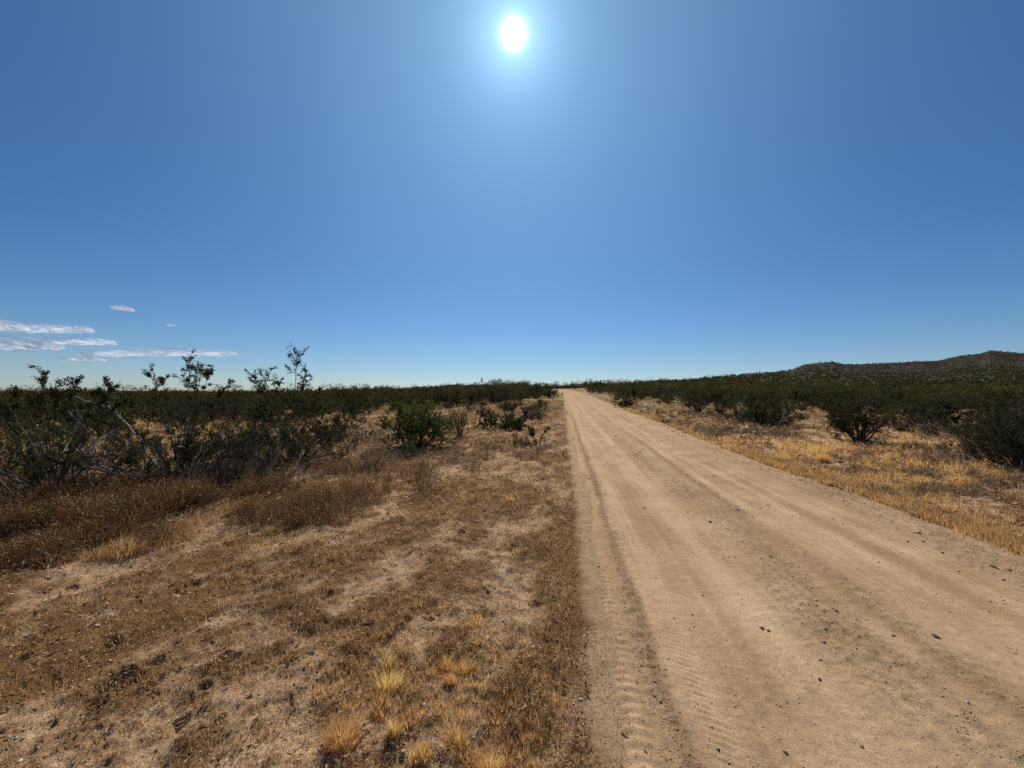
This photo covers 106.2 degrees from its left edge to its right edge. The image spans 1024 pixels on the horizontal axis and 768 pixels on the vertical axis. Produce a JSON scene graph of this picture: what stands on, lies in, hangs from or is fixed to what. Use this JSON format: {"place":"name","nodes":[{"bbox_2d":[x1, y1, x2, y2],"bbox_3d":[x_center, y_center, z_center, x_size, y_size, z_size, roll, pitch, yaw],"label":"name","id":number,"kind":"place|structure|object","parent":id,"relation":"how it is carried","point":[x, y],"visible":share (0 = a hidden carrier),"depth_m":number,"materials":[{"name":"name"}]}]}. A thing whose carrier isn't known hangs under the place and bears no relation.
{"place":"outdoors","nodes":[
{"label":"outdoors","id":0,"kind":"place"},
{"bbox_2d":[0,335,62,351],"bbox_3d":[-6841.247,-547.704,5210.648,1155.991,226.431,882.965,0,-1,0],"label":"cloud","id":1,"kind":"structure","parent":0,"point":[23,346],"depth_m":5285.21,"materials":[{"name":"white"}]},
{"bbox_2d":[1,323,91,333],"bbox_3d":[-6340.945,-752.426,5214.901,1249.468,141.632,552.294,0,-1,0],"label":"cloud","id":2,"kind":"structure","parent":0,"point":[51,331],"depth_m":5249.17,"materials":[{"name":"white"}]},
{"bbox_2d":[35,337,115,344],"bbox_3d":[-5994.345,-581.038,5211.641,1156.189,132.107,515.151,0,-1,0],"label":"cloud","id":3,"kind":"structure","parent":0,"point":[73,342],"depth_m":5268.25,"materials":[{"name":"white"}]},
{"bbox_2d":[86,348,234,357],"bbox_3d":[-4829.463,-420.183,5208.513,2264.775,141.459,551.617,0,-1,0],"label":"cloud","id":4,"kind":"structure","parent":0,"point":[164,351],"depth_m":5017.64,"materials":[{"name":"white"}]},
{"bbox_2d":[0,351,1023,767],"bbox_3d":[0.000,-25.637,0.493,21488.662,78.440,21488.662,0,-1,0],"label":"ground","id":5,"kind":"structure","parent":0,"point":[608,737],"depth_m":2.42,"materials":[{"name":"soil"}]},
{"bbox_2d":[0,397,48,419],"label":"creosote bush","id":6,"kind":"object","parent":5,"relation":"on","point":[14,403],"visible":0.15,"depth_m":15.46,"materials":[{"name":"green plant"}]},
{"bbox_2d":[0,399,56,433],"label":"creosote bush","id":7,"kind":"object","parent":5,"relation":"on","point":[24,417],"visible":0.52,"depth_m":13.89,"materials":[{"name":"green plant"}]},
{"bbox_2d":[0,416,81,460],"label":"creosote bush","id":8,"kind":"object","parent":5,"relation":"on","point":[16,433],"visible":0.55,"depth_m":8.20,"materials":[{"name":"green plant"}]},
{"bbox_2d":[0,435,95,477],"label":"dead bush","id":9,"kind":"object","parent":5,"relation":"on","point":[38,451],"visible":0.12,"depth_m":5.73,"materials":[{"name":"brown plant"}]},
{"bbox_2d":[0,477,144,532],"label":"dead bush","id":10,"kind":"object","parent":5,"relation":"on","point":[43,504],"visible":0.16,"depth_m":3.78,"materials":[{"name":"brown plant"}]},
{"bbox_2d":[37,393,118,431],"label":"creosote bush","id":11,"kind":"object","parent":5,"relation":"on","point":[69,417],"visible":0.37,"depth_m":13.55,"materials":[{"name":"green plant"}]},
{"bbox_2d":[0,409,171,496],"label":"dead bush","id":12,"kind":"object","parent":5,"relation":"on","point":[2,483],"visible":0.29,"depth_m":4.96,"materials":[{"name":"plant"}]},
{"bbox_2d":[0,364,179,503],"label":"creosote bush","id":13,"kind":"object","parent":5,"relation":"on","point":[48,456],"visible":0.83,"depth_m":4.87,"materials":[{"name":"green plant"}]},
{"bbox_2d":[42,396,150,434],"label":"creosote bush","id":14,"kind":"object","parent":5,"relation":"on","point":[102,416],"visible":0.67,"depth_m":12.90,"materials":[{"name":"green plant"}]},
{"bbox_2d":[73,539,127,562],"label":"grass tuft","id":15,"kind":"object","parent":5,"relation":"on","point":[101,556],"visible":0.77,"depth_m":3.27,"materials":[{"name":"plant"}]},
{"bbox_2d":[27,414,175,461],"bbox_3d":[-8.536,1.175,7.896,2.490,1.048,2.050,0,-1,16],"label":"creosote bush","id":16,"kind":"object","parent":5,"relation":"on","point":[111,426],"visible":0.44,"depth_m":8.05,"materials":[{"name":"green plant"}]},
{"bbox_2d":[79,392,131,419],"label":"creosote bush","id":17,"kind":"object","parent":5,"relation":"on","point":[121,393],"visible":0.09,"depth_m":17.91,"materials":[{"name":"green plant"}]},
{"bbox_2d":[50,455,181,495],"bbox_3d":[-5.240,1.423,5.157,1.730,0.812,1.460,-1,-1,34],"label":"dead bush","id":18,"kind":"object","parent":5,"relation":"on","point":[129,474],"visible":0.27,"depth_m":4.93,"materials":[{"name":"brown plant"}]},
{"bbox_2d":[95,531,151,560],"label":"grass tuft","id":19,"kind":"object","parent":5,"relation":"on","point":[119,552],"visible":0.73,"depth_m":3.38,"materials":[{"name":"beige plant"}]},
{"bbox_2d":[116,392,144,417],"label":"creosote bush","id":20,"kind":"object","parent":5,"relation":"on","point":[131,403],"visible":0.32,"depth_m":20.09,"materials":[{"name":"green plant"}]},
{"bbox_2d":[136,389,178,410],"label":"creosote bush","id":21,"kind":"object","parent":5,"relation":"on","point":[152,396],"visible":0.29,"depth_m":23.66,"materials":[{"name":"green plant"}]},
{"bbox_2d":[18,408,304,489],"bbox_3d":[-5.775,1.422,6.499,3.905,2.052,3.709,0,-1,0],"label":"dead bush","id":22,"kind":"object","parent":5,"relation":"on","point":[135,449],"visible":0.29,"depth_m":6.27,"materials":[{"name":"plant"}]},
{"bbox_2d":[140,397,187,423],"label":"creosote bush","id":23,"kind":"object","parent":5,"relation":"on","point":[154,412],"visible":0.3,"depth_m":17.99,"materials":[{"name":"green plant"}]},
{"bbox_2d":[40,347,292,485],"bbox_3d":[-5.158,0.860,6.253,3.100,2.909,3.096,0,-1,-21],"label":"creosote bush","id":24,"kind":"object","parent":5,"relation":"on","point":[190,439],"visible":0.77,"depth_m":6.09,"materials":[{"name":"green plant"}]},
{"bbox_2d":[106,482,238,526],"bbox_3d":[-3.985,1.543,4.386,1.234,0.724,1.314,0,-1,0],"label":"dead bush","id":25,"kind":"object","parent":5,"relation":"on","point":[186,504],"visible":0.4,"depth_m":4.46,"materials":[{"name":"brown plant"}]},
{"bbox_2d":[142,390,229,429],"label":"creosote bush","id":26,"kind":"object","parent":5,"relation":"on","point":[176,414],"visible":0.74,"depth_m":14.23,"materials":[{"name":"green plant"}]},
{"bbox_2d":[130,437,282,487],"bbox_3d":[-4.247,1.215,5.566,1.407,0.880,1.649,0,-1,0],"label":"dead bush","id":27,"kind":"object","parent":5,"relation":"on","point":[226,473],"visible":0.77,"depth_m":5.57,"materials":[{"name":"brown plant"}]},
{"bbox_2d":[193,393,234,420],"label":"creosote bush","id":28,"kind":"object","parent":5,"relation":"on","point":[208,404],"visible":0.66,"depth_m":18.63,"materials":[{"name":"green plant"}]},
{"bbox_2d":[0,443,451,574],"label":"rusty weeds","id":29,"kind":"object","parent":5,"relation":"on","point":[73,522],"visible":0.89,"depth_m":4.22,"materials":[{"name":"brown plant"}]},
{"bbox_2d":[205,391,258,418],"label":"creosote bush","id":30,"kind":"object","parent":5,"relation":"on","point":[232,399],"visible":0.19,"depth_m":20.52,"materials":[{"name":"green plant"}]},
{"bbox_2d":[215,390,253,423],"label":"creosote bush","id":31,"kind":"object","parent":5,"relation":"on","point":[233,415],"visible":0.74,"depth_m":16.88,"materials":[{"name":"green plant"}]},
{"bbox_2d":[195,415,282,456],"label":"creosote bush","id":32,"kind":"object","parent":5,"relation":"on","point":[236,425],"visible":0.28,"depth_m":8.32,"materials":[{"name":"green plant"}]},
{"bbox_2d":[172,438,308,483],"bbox_3d":[-4.096,1.296,6.014,1.745,0.766,1.566,0,-1,0],"label":"dead bush","id":33,"kind":"object","parent":5,"relation":"on","point":[256,464],"visible":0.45,"depth_m":6.10,"materials":[{"name":"plant"}]},
{"bbox_2d":[235,389,283,417],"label":"creosote bush","id":34,"kind":"object","parent":5,"relation":"on","point":[252,399],"visible":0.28,"depth_m":19.93,"materials":[{"name":"green plant"}]},
{"bbox_2d":[236,393,311,424],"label":"creosote bush","id":35,"kind":"object","parent":5,"relation":"on","point":[265,413],"visible":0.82,"depth_m":16.40,"materials":[{"name":"green plant"}]},
{"bbox_2d":[208,342,360,473],"bbox_3d":[-4.394,0.465,7.634,2.633,2.657,2.706,1,-1,-27],"label":"creosote bush","id":36,"kind":"object","parent":5,"relation":"on","point":[289,439],"visible":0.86,"depth_m":7.61,"materials":[{"name":"green plant"}]},
{"bbox_2d":[279,391,329,418],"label":"creosote bush","id":37,"kind":"object","parent":5,"relation":"on","point":[304,401],"visible":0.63,"depth_m":19.38,"materials":[{"name":"green plant"}]},
{"bbox_2d":[289,396,336,416],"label":"creosote bush","id":38,"kind":"object","parent":5,"relation":"on","point":[327,408],"visible":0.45,"depth_m":21.65,"materials":[{"name":"green plant"}]},
{"bbox_2d":[294,407,373,440],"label":"creosote bush","id":39,"kind":"object","parent":5,"relation":"on","point":[338,423],"visible":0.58,"depth_m":10.86,"materials":[{"name":"green plant"}]},
{"bbox_2d":[320,393,349,412],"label":"creosote bush","id":40,"kind":"object","parent":5,"relation":"on","point":[334,401],"visible":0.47,"depth_m":25.11,"materials":[{"name":"green plant"}]},
{"bbox_2d":[311,704,366,754],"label":"grass tuft","id":41,"kind":"object","parent":5,"relation":"on","point":[338,729],"visible":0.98,"depth_m":1.59,"materials":[{"name":"beige plant"}]},
{"bbox_2d":[332,388,357,409],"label":"creosote bush","id":42,"kind":"object","parent":5,"relation":"on","point":[345,393],"visible":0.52,"depth_m":28.70,"materials":[{"name":"green plant"}]},
{"bbox_2d":[336,402,373,419],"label":"creosote bush","id":43,"kind":"object","parent":5,"relation":"on","point":[353,410],"visible":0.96,"depth_m":19.42,"materials":[{"name":"green plant"}]},
{"bbox_2d":[342,391,384,409],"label":"creosote bush","id":44,"kind":"object","parent":5,"relation":"on","point":[359,399],"visible":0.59,"depth_m":27.07,"materials":[{"name":"green plant"}]},
{"bbox_2d":[352,459,394,473],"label":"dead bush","id":45,"kind":"object","parent":5,"relation":"on","point":[371,463],"visible":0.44,"depth_m":6.71,"materials":[{"name":"brown plant"}]},
{"bbox_2d":[362,390,392,409],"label":"creosote bush","id":46,"kind":"object","parent":5,"relation":"on","point":[382,401],"visible":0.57,"depth_m":29.57,"materials":[{"name":"green plant"}]},
{"bbox_2d":[365,686,396,716],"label":"grass tuft","id":47,"kind":"object","parent":5,"relation":"on","point":[377,702],"visible":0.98,"depth_m":1.77,"materials":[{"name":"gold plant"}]},
{"bbox_2d":[376,649,396,671],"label":"grass tuft","id":48,"kind":"object","parent":5,"relation":"on","point":[387,659],"visible":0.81,"depth_m":2.04,"materials":[{"name":"beige plant"}]},
{"bbox_2d":[369,660,406,695],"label":"grass tuft","id":49,"kind":"object","parent":5,"relation":"on","point":[396,679],"visible":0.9,"depth_m":1.88,"materials":[{"name":"yellow plant"}]},
{"bbox_2d":[380,714,410,738],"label":"grass tuft","id":50,"kind":"object","parent":5,"relation":"on","point":[394,725],"visible":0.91,"depth_m":1.63,"materials":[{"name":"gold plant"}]},
{"bbox_2d":[397,434,418,455],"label":"creosote bush","id":51,"kind":"object","parent":5,"relation":"on","point":[408,449],"visible":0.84,"depth_m":8.26,"materials":[{"name":"green plant"}]},
{"bbox_2d":[397,698,425,728],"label":"grass tuft","id":52,"kind":"object","parent":5,"relation":"on","point":[410,709],"visible":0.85,"depth_m":1.74,"materials":[{"name":"beige plant"}]},
{"bbox_2d":[402,736,430,766],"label":"grass tuft","id":53,"kind":"object","parent":5,"relation":"on","point":[413,754],"visible":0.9,"depth_m":1.54,"materials":[{"name":"beige plant"}]},
{"bbox_2d":[375,399,460,448],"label":"creosote bush","id":54,"kind":"object","parent":5,"relation":"on","point":[421,423],"visible":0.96,"depth_m":9.62,"materials":[{"name":"green plant"}]},
{"bbox_2d":[409,738,433,766],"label":"grass tuft","id":55,"kind":"object","parent":5,"relation":"on","point":[422,756],"visible":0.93,"depth_m":1.54,"materials":[{"name":"beige plant"}]},
{"bbox_2d":[424,390,458,405],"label":"creosote bush","id":56,"kind":"object","parent":5,"relation":"on","point":[439,395],"visible":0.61,"depth_m":32.40,"materials":[{"name":"green plant"}]},
{"bbox_2d":[436,652,458,672],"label":"grass tuft","id":57,"kind":"object","parent":5,"relation":"on","point":[447,662],"visible":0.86,"depth_m":2.09,"materials":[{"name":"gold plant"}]},
{"bbox_2d":[440,671,458,685],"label":"grass tuft","id":58,"kind":"object","parent":5,"relation":"on","point":[450,677],"visible":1,"depth_m":1.96,"materials":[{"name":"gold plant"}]},
{"bbox_2d":[437,389,469,406],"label":"creosote bush","id":59,"kind":"object","parent":5,"relation":"on","point":[455,399],"visible":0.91,"depth_m":30.66,"materials":[{"name":"green plant"}]},
{"bbox_2d":[441,719,471,748],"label":"grass tuft","id":60,"kind":"object","parent":5,"relation":"on","point":[456,734],"visible":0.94,"depth_m":1.64,"materials":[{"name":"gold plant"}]},
{"bbox_2d":[439,402,480,437],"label":"creosote bush","id":61,"kind":"object","parent":5,"relation":"on","point":[460,430],"visible":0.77,"depth_m":11.99,"materials":[{"name":"green plant"}]},
{"bbox_2d":[450,655,475,675],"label":"grass tuft","id":62,"kind":"object","parent":5,"relation":"on","point":[462,664],"visible":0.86,"depth_m":2.06,"materials":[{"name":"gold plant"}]},
{"bbox_2d":[463,611,488,627],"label":"grass tuft","id":63,"kind":"object","parent":5,"relation":"on","point":[478,622],"visible":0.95,"depth_m":2.47,"materials":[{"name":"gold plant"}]},
{"bbox_2d":[474,405,494,417],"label":"dry shrub","id":64,"kind":"object","parent":5,"relation":"on","point":[481,413],"visible":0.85,"depth_m":19.07,"materials":[{"name":"brown plant"}]},
{"bbox_2d":[477,413,502,428],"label":"creosote bush","id":65,"kind":"object","parent":5,"relation":"on","point":[490,420],"visible":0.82,"depth_m":14.29,"materials":[{"name":"green plant"}]},
{"bbox_2d":[475,747,507,767],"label":"grass tuft","id":66,"kind":"object","parent":5,"relation":"on","point":[496,763],"visible":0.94,"depth_m":1.55,"materials":[{"name":"beige plant"}]},
{"bbox_2d":[481,387,508,403],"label":"creosote bush","id":67,"kind":"object","parent":5,"relation":"on","point":[494,397],"visible":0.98,"depth_m":33.79,"materials":[{"name":"green plant"}]},
{"bbox_2d":[1,435,1004,767],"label":"loose straw","id":68,"kind":"object","parent":5,"relation":"on","point":[303,643],"visible":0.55,"depth_m":2.08,"materials":[{"name":"yellow plant"}]},
{"bbox_2d":[495,398,519,412],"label":"creosote bush","id":69,"kind":"object","parent":5,"relation":"on","point":[509,408],"visible":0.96,"depth_m":23.52,"materials":[{"name":"green plant"}]},
{"bbox_2d":[493,412,527,430],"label":"creosote bush","id":70,"kind":"object","parent":5,"relation":"on","point":[517,424],"visible":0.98,"depth_m":13.97,"materials":[{"name":"green plant"}]},
{"bbox_2d":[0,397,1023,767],"bbox_3d":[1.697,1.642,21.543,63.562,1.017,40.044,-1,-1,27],"label":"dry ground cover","id":71,"kind":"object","parent":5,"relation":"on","point":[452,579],"visible":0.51,"depth_m":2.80,"materials":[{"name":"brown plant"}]},
{"bbox_2d":[0,349,1023,409],"bbox_3d":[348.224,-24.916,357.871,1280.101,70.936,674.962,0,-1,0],"label":"scrub","id":72,"kind":"object","parent":5,"relation":"on","point":[882,385],"visible":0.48,"depth_m":97.18,"materials":[{"name":"green plant"}]},
{"bbox_2d":[526,408,546,419],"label":"dry shrub","id":73,"kind":"object","parent":5,"relation":"on","point":[533,415],"visible":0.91,"depth_m":17.59,"materials":[{"name":"brown plant"}]},
{"bbox_2d":[525,426,550,446],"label":"creosote bush","id":74,"kind":"object","parent":5,"relation":"on","point":[532,432],"visible":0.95,"depth_m":10.29,"materials":[{"name":"green plant"}]},
{"bbox_2d":[537,386,562,397],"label":"creosote bush","id":75,"kind":"object","parent":5,"relation":"on","point":[549,395],"visible":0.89,"depth_m":47.74,"materials":[{"name":"green plant"}]},
{"bbox_2d":[612,393,642,406],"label":"creosote bush","id":76,"kind":"object","parent":5,"relation":"on","point":[624,402],"visible":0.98,"depth_m":28.31,"materials":[{"name":"green plant"}]},
{"bbox_2d":[240,407,1023,499],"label":"dry weeds","id":77,"kind":"object","parent":5,"relation":"on","point":[941,487],"visible":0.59,"depth_m":7.95,"materials":[{"name":"beige plant"}]},
{"bbox_2d":[626,385,648,400],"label":"creosote bush","id":78,"kind":"object","parent":5,"relation":"on","point":[633,393],"visible":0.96,"depth_m":40.57,"materials":[{"name":"green plant"}]},
{"bbox_2d":[313,407,1023,767],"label":"gold grass","id":79,"kind":"structure","parent":5,"relation":"on","point":[861,477],"depth_m":4.08,"materials":[{"name":"yellow plant"}]},
{"bbox_2d":[671,387,715,406],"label":"creosote bush","id":80,"kind":"object","parent":5,"relation":"on","point":[693,399],"visible":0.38,"depth_m":29.27,"materials":[{"name":"green plant"}]},
{"bbox_2d":[674,378,717,412],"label":"creosote bush","id":81,"kind":"object","parent":5,"relation":"on","point":[691,392],"visible":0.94,"depth_m":23.45,"materials":[{"name":"green plant"}]},
{"bbox_2d":[699,383,743,413],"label":"creosote bush","id":82,"kind":"object","parent":5,"relation":"on","point":[719,395],"visible":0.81,"depth_m":22.89,"materials":[{"name":"green plant"}]},
{"bbox_2d":[714,385,815,426],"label":"creosote bush","id":83,"kind":"object","parent":5,"relation":"on","point":[763,414],"visible":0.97,"depth_m":17.11,"materials":[{"name":"green plant"}]},
{"bbox_2d":[773,386,810,407],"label":"creosote bush","id":84,"kind":"object","parent":5,"relation":"on","point":[793,395],"visible":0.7,"depth_m":30.86,"materials":[{"name":"green plant"}]},
{"bbox_2d":[809,442,834,454],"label":"grass tuft","id":85,"kind":"object","parent":5,"relation":"on","point":[827,449],"visible":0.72,"depth_m":8.77,"materials":[{"name":"beige plant"}]},
{"bbox_2d":[815,450,831,462],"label":"grass tuft","id":86,"kind":"object","parent":5,"relation":"on","point":[823,457],"visible":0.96,"depth_m":8.02,"materials":[{"name":"beige plant"}]},
{"bbox_2d":[804,390,860,410],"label":"creosote bush","id":87,"kind":"object","parent":5,"relation":"on","point":[825,400],"visible":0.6,"depth_m":26.38,"materials":[{"name":"green plant"}]},
{"bbox_2d":[815,389,909,442],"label":"creosote bush","id":88,"kind":"object","parent":5,"relation":"on","point":[863,419],"visible":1,"depth_m":11.24,"materials":[{"name":"green plant"}]},
{"bbox_2d":[887,419,918,431],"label":"dry shrub","id":89,"kind":"object","parent":5,"relation":"on","point":[905,424],"visible":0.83,"depth_m":14.44,"materials":[{"name":"brown plant"}]},
{"bbox_2d":[868,400,942,427],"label":"creosote bush","id":90,"kind":"object","parent":5,"relation":"on","point":[924,418],"visible":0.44,"depth_m":15.51,"materials":[{"name":"green plant"}]},
{"bbox_2d":[910,420,946,434],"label":"dry shrub","id":91,"kind":"object","parent":5,"relation":"on","point":[930,430],"visible":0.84,"depth_m":13.33,"materials":[{"name":"brown plant"}]},
{"bbox_2d":[894,394,965,418],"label":"creosote bush","id":92,"kind":"object","parent":5,"relation":"on","point":[928,403],"visible":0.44,"depth_m":16.83,"materials":[{"name":"green plant"}]},
{"bbox_2d":[900,400,975,428],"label":"creosote bush","id":93,"kind":"object","parent":5,"relation":"on","point":[937,416],"visible":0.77,"depth_m":14.81,"materials":[{"name":"green plant"}]},
{"bbox_2d":[935,392,972,410],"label":"creosote bush","id":94,"kind":"object","parent":5,"relation":"on","point":[960,407],"visible":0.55,"depth_m":25.73,"materials":[{"name":"green plant"}]},
{"bbox_2d":[942,471,973,485],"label":"grass tuft","id":95,"kind":"object","parent":5,"relation":"on","point":[963,479],"visible":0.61,"depth_m":6.01,"materials":[{"name":"beige plant"}]},
{"bbox_2d":[929,394,1023,450],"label":"creosote bush","id":96,"kind":"object","parent":5,"relation":"on","point":[1006,404],"visible":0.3,"depth_m":9.16,"materials":[{"name":"green plant"}]},
{"bbox_2d":[932,401,1023,468],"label":"creosote bush","id":97,"kind":"object","parent":5,"relation":"on","point":[1008,446],"visible":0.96,"depth_m":7.41,"materials":[{"name":"green plant"}]},
{"bbox_2d":[965,388,1023,416],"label":"creosote bush","id":98,"kind":"object","parent":5,"relation":"on","point":[1005,392],"visible":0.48,"depth_m":19.58,"materials":[{"name":"green plant"}]},
{"bbox_2d":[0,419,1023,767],"bbox_3d":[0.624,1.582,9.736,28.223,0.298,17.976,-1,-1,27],"label":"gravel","id":99,"kind":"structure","parent":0,"point":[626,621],"depth_m":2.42,"materials":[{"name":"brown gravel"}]},
{"bbox_2d":[0,0,1023,390],"label":"sky","id":100,"kind":"structure","parent":0,"point":[402,193],"materials":[{"name":"blue"}]},
{"bbox_2d":[554,389,1023,767],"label":"road","id":101,"kind":"structure","parent":0,"point":[978,591],"depth_m":2.54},
{"bbox_2d":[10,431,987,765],"bbox_3d":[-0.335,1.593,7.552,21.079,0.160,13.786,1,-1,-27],"label":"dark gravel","id":102,"kind":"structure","parent":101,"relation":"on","point":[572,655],"depth_m":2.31,"materials":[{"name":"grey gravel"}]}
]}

